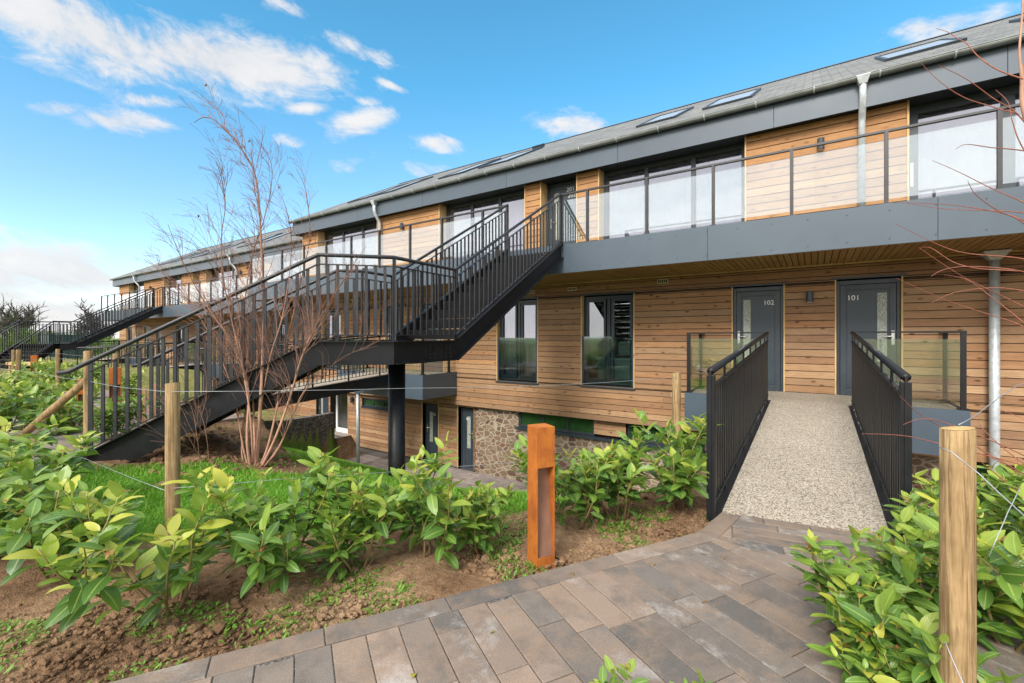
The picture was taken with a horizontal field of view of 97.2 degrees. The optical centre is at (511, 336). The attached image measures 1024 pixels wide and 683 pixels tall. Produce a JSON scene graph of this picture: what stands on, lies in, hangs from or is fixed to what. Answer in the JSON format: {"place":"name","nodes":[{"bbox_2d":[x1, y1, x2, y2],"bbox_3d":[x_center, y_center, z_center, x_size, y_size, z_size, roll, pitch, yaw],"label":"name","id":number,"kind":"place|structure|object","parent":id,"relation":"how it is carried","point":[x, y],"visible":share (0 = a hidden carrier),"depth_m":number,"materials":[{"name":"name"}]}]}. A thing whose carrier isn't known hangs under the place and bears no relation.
{"place":"outdoors","nodes":[
{"label":"outdoors","id":0,"kind":"place"},
{"bbox_2d":[3,385,243,471],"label":"side path","id":1,"kind":"structure","parent":0,"point":[60,438],"depth_m":6.04,"materials":[{"name":"concrete"}]},
{"bbox_2d":[0,338,710,682],"bbox_3d":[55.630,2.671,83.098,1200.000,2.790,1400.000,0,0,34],"label":"ground","id":2,"kind":"structure","parent":0,"point":[14,592],"depth_m":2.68,"materials":[{"name":"soil"}]},
{"bbox_2d":[0,369,27,396],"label":"cherry laurel","id":3,"kind":"object","parent":2,"relation":"on","point":[13,375],"visible":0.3,"depth_m":9.10,"materials":[{"name":"green plant"}]},
{"bbox_2d":[0,380,36,434],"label":"cherry laurel","id":4,"kind":"object","parent":2,"relation":"on","point":[6,407],"visible":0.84,"depth_m":5.57,"materials":[{"name":"green plant"}]},
{"bbox_2d":[16,350,20,378],"bbox_3d":[-10.499,0.858,9.599,0.083,1.185,0.082,0,0,34],"label":"fence post","id":5,"kind":"object","parent":2,"relation":"on","point":[18,360],"visible":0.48,"depth_m":9.57,"materials":[{"name":"beige wood"}]},
{"bbox_2d":[0,293,50,340],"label":"tree","id":6,"kind":"object","parent":2,"relation":"on","point":[29,315],"visible":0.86,"depth_m":46.77,"materials":[{"name":"green plant"}]},
{"bbox_2d":[0,310,51,339],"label":"tree","id":7,"kind":"object","parent":2,"relation":"on","point":[15,324],"visible":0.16,"depth_m":49.75,"materials":[{"name":"green plant"}]},
{"bbox_2d":[0,371,55,428],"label":"cherry laurel","id":8,"kind":"object","parent":2,"relation":"on","point":[29,404],"visible":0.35,"depth_m":6.26,"materials":[{"name":"green plant"}]},
{"bbox_2d":[10,358,54,381],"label":"cherry laurel","id":9,"kind":"object","parent":2,"relation":"on","point":[24,364],"visible":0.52,"depth_m":12.12,"materials":[{"name":"green plant"}]},
{"bbox_2d":[10,377,57,399],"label":"cherry laurel","id":10,"kind":"object","parent":2,"relation":"on","point":[40,380],"visible":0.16,"depth_m":8.19,"materials":[{"name":"green plant"}]},
{"bbox_2d":[30,355,38,378],"bbox_3d":[-14.285,1.025,13.500,0.138,0.950,0.138,0,0,-32],"label":"bollard light","id":11,"kind":"object","parent":2,"relation":"on","point":[34,357],"visible":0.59,"depth_m":13.46,"materials":[{"name":"metal"}]},
{"bbox_2d":[3,326,69,351],"bbox_3d":[-40.044,0.427,37.923,6.312,3.029,3.497,0,0,-4],"label":"hedge","id":12,"kind":"object","parent":2,"relation":"on","point":[28,335],"visible":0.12,"depth_m":37.72,"materials":[{"name":"green plant"}]},
{"bbox_2d":[0,414,78,478],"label":"cherry laurel","id":13,"kind":"object","parent":2,"relation":"on","point":[5,424],"visible":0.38,"depth_m":4.17,"materials":[{"name":"green plant"}]},
{"bbox_2d":[0,430,91,558],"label":"cherry laurel","id":14,"kind":"object","parent":2,"relation":"on","point":[25,468],"visible":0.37,"depth_m":3.05,"materials":[{"name":"green plant"}]},
{"bbox_2d":[11,379,82,440],"bbox_3d":[-5.404,0.891,5.259,1.488,0.896,0.084,0,0,19],"label":"fence strut","id":15,"kind":"object","parent":2,"relation":"on","point":[59,403],"visible":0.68,"depth_m":5.18,"materials":[{"name":"beige wood"}]},
{"bbox_2d":[0,430,101,511],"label":"cherry laurel","id":16,"kind":"object","parent":2,"relation":"on","point":[50,463],"visible":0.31,"depth_m":3.66,"materials":[{"name":"green plant"}]},
{"bbox_2d":[23,391,82,434],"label":"cherry laurel","id":17,"kind":"object","parent":2,"relation":"on","point":[72,410],"visible":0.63,"depth_m":5.85,"materials":[{"name":"green plant"}]},
{"bbox_2d":[55,349,59,386],"bbox_3d":[-10.567,0.863,10.499,0.083,1.174,0.082,0,0,34],"label":"fence post","id":18,"kind":"object","parent":2,"relation":"on","point":[57,361],"visible":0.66,"depth_m":10.47,"materials":[{"name":"beige wood"}]},
{"bbox_2d":[36,360,80,384],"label":"cherry laurel","id":19,"kind":"object","parent":2,"relation":"on","point":[52,377],"visible":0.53,"depth_m":10.96,"materials":[{"name":"green plant"}]},
{"bbox_2d":[39,332,85,358],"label":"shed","id":20,"kind":"structure","parent":2,"relation":"on","point":[64,342],"depth_m":34.22,"materials":[{"name":"metal"}]},
{"bbox_2d":[37,378,100,415],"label":"cherry laurel","id":21,"kind":"object","parent":2,"relation":"on","point":[68,387],"visible":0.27,"depth_m":7.07,"materials":[{"name":"green plant"}]},
{"bbox_2d":[0,477,144,585],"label":"cherry laurel","id":22,"kind":"object","parent":2,"relation":"on","point":[30,533],"visible":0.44,"depth_m":2.56,"materials":[{"name":"green plant"}]},
{"bbox_2d":[27,340,126,362],"bbox_3d":[-25.570,1.016,26.429,1.458,1.631,4.360,0,0,34],"label":"footbridge","id":23,"kind":"object","parent":2,"relation":"on","point":[121,360],"visible":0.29,"depth_m":26.88,"materials":[{"name":"metal"}]},
{"bbox_2d":[77,378,82,425],"bbox_3d":[-6.073,1.025,6.400,0.120,0.870,0.120,0,0,-39],"label":"bollard light","id":24,"kind":"object","parent":2,"relation":"on","point":[80,396],"visible":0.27,"depth_m":6.35,"materials":[{"name":"metal"}]},
{"bbox_2d":[0,286,162,367],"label":"external staircase","id":25,"kind":"structure","parent":2,"relation":"on","point":[106,330],"depth_m":21.29,"materials":[{"name":"grey metal"}]},
{"bbox_2d":[83,351,92,450],"bbox_3d":[-4.695,0.799,5.000,0.084,1.301,0.084,0,0,34],"label":"fence post","id":26,"kind":"object","parent":2,"relation":"on","point":[87,355],"visible":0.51,"depth_m":4.96,"materials":[{"name":"beige wood"}]},
{"bbox_2d":[75,363,102,383],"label":"cherry laurel","id":27,"kind":"object","parent":2,"relation":"on","point":[96,372],"visible":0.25,"depth_m":11.63,"materials":[{"name":"green plant"}]},
{"bbox_2d":[68,297,115,351],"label":"tree","id":28,"kind":"object","parent":2,"relation":"on","point":[86,313],"visible":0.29,"depth_m":45.52,"materials":[{"name":"green plant"}]},
{"bbox_2d":[75,332,115,352],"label":"hedge","id":29,"kind":"object","parent":2,"relation":"on","point":[92,344],"visible":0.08,"depth_m":44.04,"materials":[{"name":"green plant"}]},
{"bbox_2d":[56,504,140,556],"bbox_3d":[-2.563,1.225,2.854,0.560,0.385,0.437,0,0,6],"label":"cherry laurel","id":30,"kind":"object","parent":2,"relation":"on","point":[126,508],"visible":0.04,"depth_m":2.94,"materials":[{"name":"green plant"}]},
{"bbox_2d":[109,367,120,419],"bbox_3d":[-6.068,0.965,6.900,0.140,0.990,0.140,0,0,-39],"label":"bollard light","id":31,"kind":"object","parent":2,"relation":"on","point":[111,382],"visible":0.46,"depth_m":6.87,"materials":[{"name":"metal"}]},
{"bbox_2d":[77,394,159,442],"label":"cherry laurel","id":32,"kind":"object","parent":2,"relation":"on","point":[108,416],"visible":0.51,"depth_m":5.59,"materials":[{"name":"green plant"}]},
{"bbox_2d":[1,464,245,633],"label":"cherry laurel","id":33,"kind":"object","parent":2,"relation":"on","point":[161,571],"visible":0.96,"depth_m":2.15,"materials":[{"name":"green plant"}]},
{"bbox_2d":[121,369,146,400],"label":"cherry laurel","id":34,"kind":"object","parent":2,"relation":"on","point":[132,384],"visible":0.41,"depth_m":8.93,"materials":[{"name":"green plant"}]},
{"bbox_2d":[77,341,203,370],"bbox_3d":[-16.470,1.016,20.337,1.358,1.631,4.360,0,0,34],"label":"footbridge","id":35,"kind":"object","parent":2,"relation":"on","point":[191,366],"visible":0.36,"depth_m":20.45,"materials":[{"name":"metal"}]},
{"bbox_2d":[142,386,145,423],"bbox_3d":[-5.411,1.085,6.600,0.092,0.729,0.092,0,0,-34],"label":"marker post","id":36,"kind":"object","parent":2,"relation":"on","point":[144,401],"visible":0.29,"depth_m":6.58,"materials":[{"name":"brown wood"}]},
{"bbox_2d":[152,383,155,418],"bbox_3d":[-5.570,1.077,7.000,0.092,0.745,0.092,0,0,-34],"label":"marker post","id":37,"kind":"object","parent":2,"relation":"on","point":[154,399],"visible":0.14,"depth_m":6.97,"materials":[{"name":"brown wood"}]},
{"bbox_2d":[165,382,180,535],"bbox_3d":[-2.210,0.972,2.939,0.085,1.357,0.085,0,0,34],"label":"fence post","id":38,"kind":"object","parent":2,"relation":"on","point":[172,435],"visible":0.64,"depth_m":2.91,"materials":[{"name":"brown wood"}]},
{"bbox_2d":[178,451,652,487],"bbox_3d":[-0.244,1.083,3.918,4.373,0.226,0.144,0,0,-26],"label":"fence wire","id":39,"kind":"object","parent":38,"relation":"attached to","point":[371,473],"visible":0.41,"depth_m":3.46,"materials":[{"name":"metal"}]},
{"bbox_2d":[173,377,676,391],"bbox_3d":[-0.241,0.401,3.914,4.371,0.107,0.146,0,0,-26],"label":"fence wire","id":40,"kind":"object","parent":38,"relation":"attached to","point":[390,388],"visible":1,"depth_m":3.48,"materials":[{"name":"metal"}]},
{"bbox_2d":[100,226,339,427],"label":"apartment building","id":41,"kind":"structure","parent":2,"relation":"on","point":[131,284],"depth_m":24.66,"materials":[{"name":"timber cladding"},{"name":"grey roof metal"},{"name":"glass"}]},
{"bbox_2d":[126,328,132,355],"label":"window","id":42,"kind":"structure","parent":41,"relation":"in","point":[129,332],"depth_m":31.88,"materials":[{"name":"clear glass"}]},
{"bbox_2d":[134,283,143,307],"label":"window","id":43,"kind":"structure","parent":41,"relation":"in","point":[141,284],"depth_m":30.94,"materials":[{"name":"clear glass"}]},
{"bbox_2d":[143,326,150,356],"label":"door","id":44,"kind":"structure","parent":41,"relation":"in","point":[146,328],"depth_m":29.87,"materials":[{"name":"grey metal"}]},
{"bbox_2d":[155,326,160,357],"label":"door","id":45,"kind":"structure","parent":41,"relation":"in","point":[157,335],"depth_m":28.85,"materials":[{"name":"grey metal"}]},
{"bbox_2d":[169,276,181,304],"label":"window","id":46,"kind":"structure","parent":41,"relation":"in","point":[174,301],"depth_m":27.58,"materials":[{"name":"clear glass"}]},
{"bbox_2d":[174,325,185,361],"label":"window","id":47,"kind":"structure","parent":41,"relation":"in","point":[180,334],"depth_m":27.22,"materials":[{"name":"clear glass"}]},
{"bbox_2d":[212,267,237,299],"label":"window","id":48,"kind":"structure","parent":41,"relation":"in","point":[216,280],"depth_m":24.40,"materials":[{"name":"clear glass"}]},
{"bbox_2d":[270,321,283,355],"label":"window","id":49,"kind":"structure","parent":41,"relation":"in","point":[281,334],"depth_m":21.04,"materials":[{"name":"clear glass"}]},
{"bbox_2d":[277,255,301,280],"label":"window","id":50,"kind":"structure","parent":41,"relation":"in","point":[293,261],"depth_m":20.60,"materials":[{"name":"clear glass"}]},
{"bbox_2d":[319,397,328,413],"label":"door","id":51,"kind":"structure","parent":41,"relation":"in","point":[323,402],"depth_m":19.39,"materials":[{"name":"grey metal"}]},
{"bbox_2d":[126,80,398,466],"bbox_3d":[-2.842,-0.518,5.284,2.953,4.958,1.724,0,0,-20],"label":"bare tree","id":52,"kind":"object","parent":2,"relation":"on","point":[255,443],"visible":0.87,"depth_m":5.15,"materials":[{"name":"brown plant"}]},
{"bbox_2d":[207,446,346,597],"bbox_3d":[-1.272,1.066,2.611,0.662,0.734,0.868,0,0,24],"label":"cherry laurel","id":53,"kind":"object","parent":2,"relation":"on","point":[250,552],"visible":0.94,"depth_m":2.41,"materials":[{"name":"green plant"}]},
{"bbox_2d":[198,336,389,411],"bbox_3d":[-5.103,0.792,11.163,1.158,1.701,4.360,0,0,34],"label":"footbridge","id":54,"kind":"object","parent":2,"relation":"on","point":[329,387],"visible":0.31,"depth_m":11.30,"materials":[{"name":"metal"}]},
{"bbox_2d":[263,412,334,447],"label":"gabion wall","id":55,"kind":"structure","parent":2,"relation":"on","point":[323,423],"depth_m":13.10,"materials":[{"name":"stone"}]},
{"bbox_2d":[56,193,563,478],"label":"external staircase","id":56,"kind":"structure","parent":2,"relation":"on","point":[496,289],"depth_m":5.78,"materials":[{"name":"grey metal"}]},
{"bbox_2d":[0,440,650,549],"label":"grass","id":57,"kind":"structure","parent":2,"relation":"on","point":[343,463],"depth_m":4.33,"materials":[{"name":"green plant"}]},
{"bbox_2d":[0,409,711,682],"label":"weeds","id":58,"kind":"object","parent":2,"relation":"on","point":[257,622],"visible":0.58,"depth_m":2.39,"materials":[{"name":"green plant"}]},
{"bbox_2d":[308,463,407,580],"bbox_3d":[-1.000,1.125,2.705,0.762,0.616,0.594,0,0,9],"label":"cherry laurel","id":59,"kind":"object","parent":2,"relation":"on","point":[362,504],"visible":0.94,"depth_m":2.66,"materials":[{"name":"green plant"}]},
{"bbox_2d":[79,491,724,677],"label":"fallen leaves","id":60,"kind":"object","parent":2,"relation":"on","point":[412,674],"visible":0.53,"depth_m":2.50,"materials":[{"name":"brown plant"}]},
{"bbox_2d":[373,431,479,569],"bbox_3d":[-0.543,1.045,2.884,0.598,0.777,0.837,0,0,-37],"label":"cherry laurel","id":61,"kind":"object","parent":2,"relation":"on","point":[436,505],"visible":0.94,"depth_m":2.74,"materials":[{"name":"green plant"}]},
{"bbox_2d":[435,480,518,555],"bbox_3d":[-0.220,1.182,2.941,0.489,0.487,0.532,0,0,-36],"label":"cherry laurel","id":62,"kind":"object","parent":2,"relation":"on","point":[486,506],"visible":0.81,"depth_m":2.88,"materials":[{"name":"green plant"}]},
{"bbox_2d":[528,423,554,570],"bbox_3d":[0.180,1.035,2.804,0.125,0.970,0.125,0,0,-25],"label":"bollard light","id":63,"kind":"object","parent":2,"relation":"on","point":[541,489],"visible":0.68,"depth_m":2.77,"materials":[{"name":"metal"}]},
{"bbox_2d":[504,434,617,529],"bbox_3d":[0.364,1.083,3.360,0.823,0.697,0.629,0,0,5],"label":"cherry laurel","id":64,"kind":"object","parent":2,"relation":"on","point":[579,494],"visible":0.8,"depth_m":3.24,"materials":[{"name":"green plant"}]},
{"bbox_2d":[575,426,654,520],"bbox_3d":[0.810,1.093,3.568,0.667,0.692,0.855,0,0,11],"label":"cherry laurel","id":65,"kind":"object","parent":2,"relation":"on","point":[628,462],"visible":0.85,"depth_m":3.41,"materials":[{"name":"green plant"}]},
{"bbox_2d":[248,13,1023,584],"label":"apartment building","id":66,"kind":"structure","parent":2,"relation":"on","point":[700,239],"depth_m":8.74,"materials":[{"name":"timber cladding"},{"name":"grey slate"},{"name":"stone"}]},
{"bbox_2d":[321,310,341,369],"bbox_3d":[-6.524,0.114,16.545,1.230,2.172,0.308,0,0,34],"label":"window","id":67,"kind":"structure","parent":66,"relation":"in","point":[332,323],"depth_m":16.60,"materials":[{"name":"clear glass"}]},
{"bbox_2d":[336,395,347,432],"bbox_3d":[-6.768,2.940,18.292,1.100,1.880,0.070,0,0,34],"label":"glazed door","id":68,"kind":"structure","parent":66,"relation":"attached to","point":[341,429],"depth_m":18.52,"materials":[{"name":"white plastic"}]},
{"bbox_2d":[325,222,376,272],"bbox_3d":[-5.597,-2.878,16.030,3.280,2.055,0.154,0,0,34],"label":"window","id":69,"kind":"structure","parent":66,"relation":"in","point":[367,241],"depth_m":16.03,"materials":[{"name":"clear glass"}]},
{"bbox_2d":[364,398,387,408],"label":"strip window","id":70,"kind":"structure","parent":66,"relation":"in","point":[370,402],"depth_m":15.44,"materials":[{"name":"green glass"}]},
{"bbox_2d":[383,304,405,368],"bbox_3d":[-3.770,0.023,14.627,1.020,2.114,0.175,0,0,34],"label":"door","id":71,"kind":"structure","parent":66,"relation":"in","point":[389,307],"depth_m":14.80,"materials":[{"name":"grey metal"}]},
{"bbox_2d":[426,403,437,462],"bbox_3d":[-2.453,3.000,14.024,0.620,1.820,0.151,0,0,34],"label":"door","id":72,"kind":"structure","parent":66,"relation":"in","point":[431,409],"depth_m":14.05,"materials":[{"name":"grey metal"}]},
{"bbox_2d":[424,303,443,371],"bbox_3d":[-2.374,0.023,13.693,1.020,2.114,0.175,0,0,34],"label":"door","id":73,"kind":"structure","parent":66,"relation":"in","point":[430,366],"depth_m":13.69,"materials":[{"name":"grey metal"}]},
{"bbox_2d":[461,407,473,470],"bbox_3d":[-1.277,3.000,13.237,0.530,1.820,0.151,0,0,34],"label":"door","id":74,"kind":"structure","parent":66,"relation":"in","point":[467,414],"depth_m":13.25,"materials":[{"name":"grey metal"}]},
{"bbox_2d":[446,190,523,258],"bbox_3d":[-0.702,-2.878,12.753,2.945,2.055,0.154,0,0,34],"label":"window","id":75,"kind":"structure","parent":66,"relation":"in","point":[454,225],"depth_m":12.87,"materials":[{"name":"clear glass"}]},
{"bbox_2d":[495,297,538,384],"bbox_3d":[0.190,0.104,12.050,1.390,2.252,0.308,0,0,34],"label":"window","id":76,"kind":"structure","parent":66,"relation":"in","point":[517,331],"depth_m":12.08,"materials":[{"name":"clear glass"}]},
{"bbox_2d":[520,412,595,435],"bbox_3d":[1.128,2.195,11.634,2.170,0.430,0.070,0,0,34],"label":"strip window","id":77,"kind":"structure","parent":66,"relation":"in","point":[561,423],"depth_m":11.52,"materials":[{"name":"green glass"}]},
{"bbox_2d":[548,180,575,245],"bbox_3d":[1.314,-2.855,11.347,0.905,2.070,0.151,0,0,34],"label":"door","id":78,"kind":"structure","parent":66,"relation":"in","point":[569,201],"depth_m":11.31,"materials":[{"name":"grey metal"}]},
{"bbox_2d":[579,292,636,389],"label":"window","id":79,"kind":"structure","parent":66,"relation":"in","point":[612,369],"depth_m":10.73,"materials":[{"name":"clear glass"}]},
{"bbox_2d":[628,424,704,449],"bbox_3d":[3.425,2.195,10.096,1.700,0.430,0.070,0,0,34],"label":"strip window","id":80,"kind":"structure","parent":66,"relation":"in","point":[653,430],"depth_m":10.26,"materials":[{"name":"green glass"}]},
{"bbox_2d":[604,143,744,238],"bbox_3d":[3.485,-2.878,9.950,3.014,2.055,0.154,0,0,34],"label":"window","id":81,"kind":"structure","parent":66,"relation":"in","point":[679,201],"depth_m":9.88,"materials":[{"name":"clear glass"}]},
{"bbox_2d":[729,282,787,391],"bbox_3d":[4.830,0.023,8.869,1.020,2.114,0.175,0,0,34],"label":"door","id":82,"kind":"structure","parent":66,"relation":"in","point":[754,309],"depth_m":8.82,"materials":[{"name":"grey metal"}]},
{"bbox_2d":[831,274,906,395],"bbox_3d":[6.243,0.008,7.924,1.040,2.144,0.175,0,0,34],"label":"door","id":83,"kind":"structure","parent":66,"relation":"in","point":[870,304],"depth_m":7.93,"materials":[{"name":"grey metal"}]},
{"bbox_2d":[909,84,1023,199],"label":"sliding door","id":84,"kind":"structure","parent":66,"relation":"in","point":[938,142],"depth_m":7.39,"materials":[{"name":"clear glass"}]},
{"bbox_2d":[977,462,1019,486],"bbox_3d":[8.220,2.195,6.886,2.200,0.430,0.070,0,0,34],"label":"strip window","id":85,"kind":"structure","parent":66,"relation":"in","point":[980,470],"depth_m":7.28,"materials":[{"name":"green glass"}]},
{"bbox_2d":[588,655,712,682],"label":"cherry laurel","id":86,"kind":"object","parent":2,"relation":"on","point":[629,667],"visible":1,"depth_m":1.58,"materials":[{"name":"green plant"}]},
{"bbox_2d":[631,408,721,510],"bbox_3d":[1.320,1.004,3.633,0.669,0.870,0.938,0,0,34],"label":"cherry laurel","id":87,"kind":"object","parent":2,"relation":"on","point":[679,477],"visible":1,"depth_m":3.56,"materials":[{"name":"green plant"}]},
{"bbox_2d":[672,372,680,437],"bbox_3d":[1.771,1.514,4.859,0.092,2.271,0.093,0,0,34],"label":"fence post","id":88,"kind":"object","parent":2,"relation":"on","point":[676,397],"visible":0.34,"depth_m":4.82,"materials":[{"name":"beige wood"}]},
{"bbox_2d":[706,331,911,541],"bbox_3d":[3.339,0.785,5.132,1.188,1.745,4.990,0,0,34],"label":"footbridge","id":89,"kind":"object","parent":2,"relation":"on","point":[828,465],"visible":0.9,"depth_m":4.09,"materials":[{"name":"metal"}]},
{"bbox_2d":[841,636,938,682],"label":"cherry laurel","id":90,"kind":"object","parent":2,"relation":"on","point":[884,664],"visible":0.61,"depth_m":1.65,"materials":[{"name":"green plant"}]},
{"bbox_2d":[787,512,995,682],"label":"cherry laurel","id":91,"kind":"object","parent":2,"relation":"on","point":[908,568],"visible":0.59,"depth_m":1.96,"materials":[{"name":"green plant"}]},
{"bbox_2d":[805,572,1023,682],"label":"cherry laurel","id":92,"kind":"object","parent":2,"relation":"on","point":[923,651],"visible":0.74,"depth_m":1.65,"materials":[{"name":"green plant"}]},
{"bbox_2d":[849,525,1023,655],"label":"cherry laurel","id":93,"kind":"object","parent":2,"relation":"on","point":[876,543],"visible":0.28,"depth_m":2.12,"materials":[{"name":"green plant"}]},
{"bbox_2d":[861,0,1023,492],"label":"bare tree","id":94,"kind":"object","parent":2,"relation":"on","point":[1021,90],"visible":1,"depth_m":2.67,"materials":[{"name":"brown wood"}]},
{"bbox_2d":[876,489,1023,596],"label":"cherry laurel","id":95,"kind":"object","parent":2,"relation":"on","point":[904,515],"visible":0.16,"depth_m":2.48,"materials":[{"name":"green plant"}]},
{"bbox_2d":[939,426,976,682],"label":"fence post","id":96,"kind":"object","parent":2,"relation":"on","point":[958,551],"visible":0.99,"depth_m":1.42,"materials":[{"name":"brown wood"}]},
{"bbox_2d":[938,447,1023,515],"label":"fence wire","id":97,"kind":"object","parent":96,"relation":"attached to","point":[985,480],"visible":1,"depth_m":1.32,"materials":[{"name":"metal"}]},
{"bbox_2d":[958,383,1023,424],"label":"fence wire","id":98,"kind":"object","parent":96,"relation":"attached to","point":[988,405],"visible":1,"depth_m":1.76,"materials":[{"name":"metal"}]},
{"bbox_2d":[989,487,1020,556],"bbox_3d":[2.024,0.754,1.843,0.260,0.244,0.018,0,0,-23],"label":"fence wire","id":99,"kind":"object","parent":96,"relation":"attached to","point":[1003,522],"visible":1,"depth_m":1.82,"materials":[{"name":"metal"}]},
{"bbox_2d":[912,469,1023,530],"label":"cherry laurel","id":100,"kind":"object","parent":2,"relation":"on","point":[991,480],"visible":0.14,"depth_m":3.07,"materials":[{"name":"green plant"}]},
{"bbox_2d":[912,468,1023,583],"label":"cherry laurel","id":101,"kind":"object","parent":2,"relation":"on","point":[1016,524],"visible":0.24,"depth_m":2.62,"materials":[{"name":"green plant"}]},
{"bbox_2d":[915,492,1023,652],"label":"cherry laurel","id":102,"kind":"object","parent":2,"relation":"on","point":[1006,559],"visible":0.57,"depth_m":1.88,"materials":[{"name":"green plant"}]},
{"bbox_2d":[977,461,1023,529],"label":"cherry laurel","id":103,"kind":"object","parent":2,"relation":"on","point":[1000,471],"visible":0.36,"depth_m":3.17,"materials":[{"name":"green plant"}]},
{"bbox_2d":[335,421,561,496],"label":"courtyard paving","id":104,"kind":"structure","parent":0,"point":[456,473],"depth_m":12.57,"materials":[{"name":"grey stone"}]},
{"bbox_2d":[356,393,359,463],"bbox_3d":[-4.639,2.780,13.599,0.107,2.200,0.110,0,0,34],"label":"support post","id":105,"kind":"object","parent":104,"relation":"on","point":[357,427],"visible":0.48,"depth_m":13.55,"materials":[{"name":"metal"}]},
{"bbox_2d":[335,435,449,467],"bbox_3d":[-5.920,3.880,16.341,10.083,0.001,1.085,0,0,40],"label":"gravel strip","id":106,"kind":"object","parent":104,"relation":"on","point":[375,453],"visible":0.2,"depth_m":14.90,"materials":[{"name":"grey gravel"}]},
{"bbox_2d":[0,0,1021,337],"label":"sky","id":107,"kind":"structure","parent":0,"point":[95,139],"materials":[{"name":"blue"}]},
{"bbox_2d":[109,512,1023,682],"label":"path","id":108,"kind":"structure","parent":0,"point":[755,622],"depth_m":2.07,"materials":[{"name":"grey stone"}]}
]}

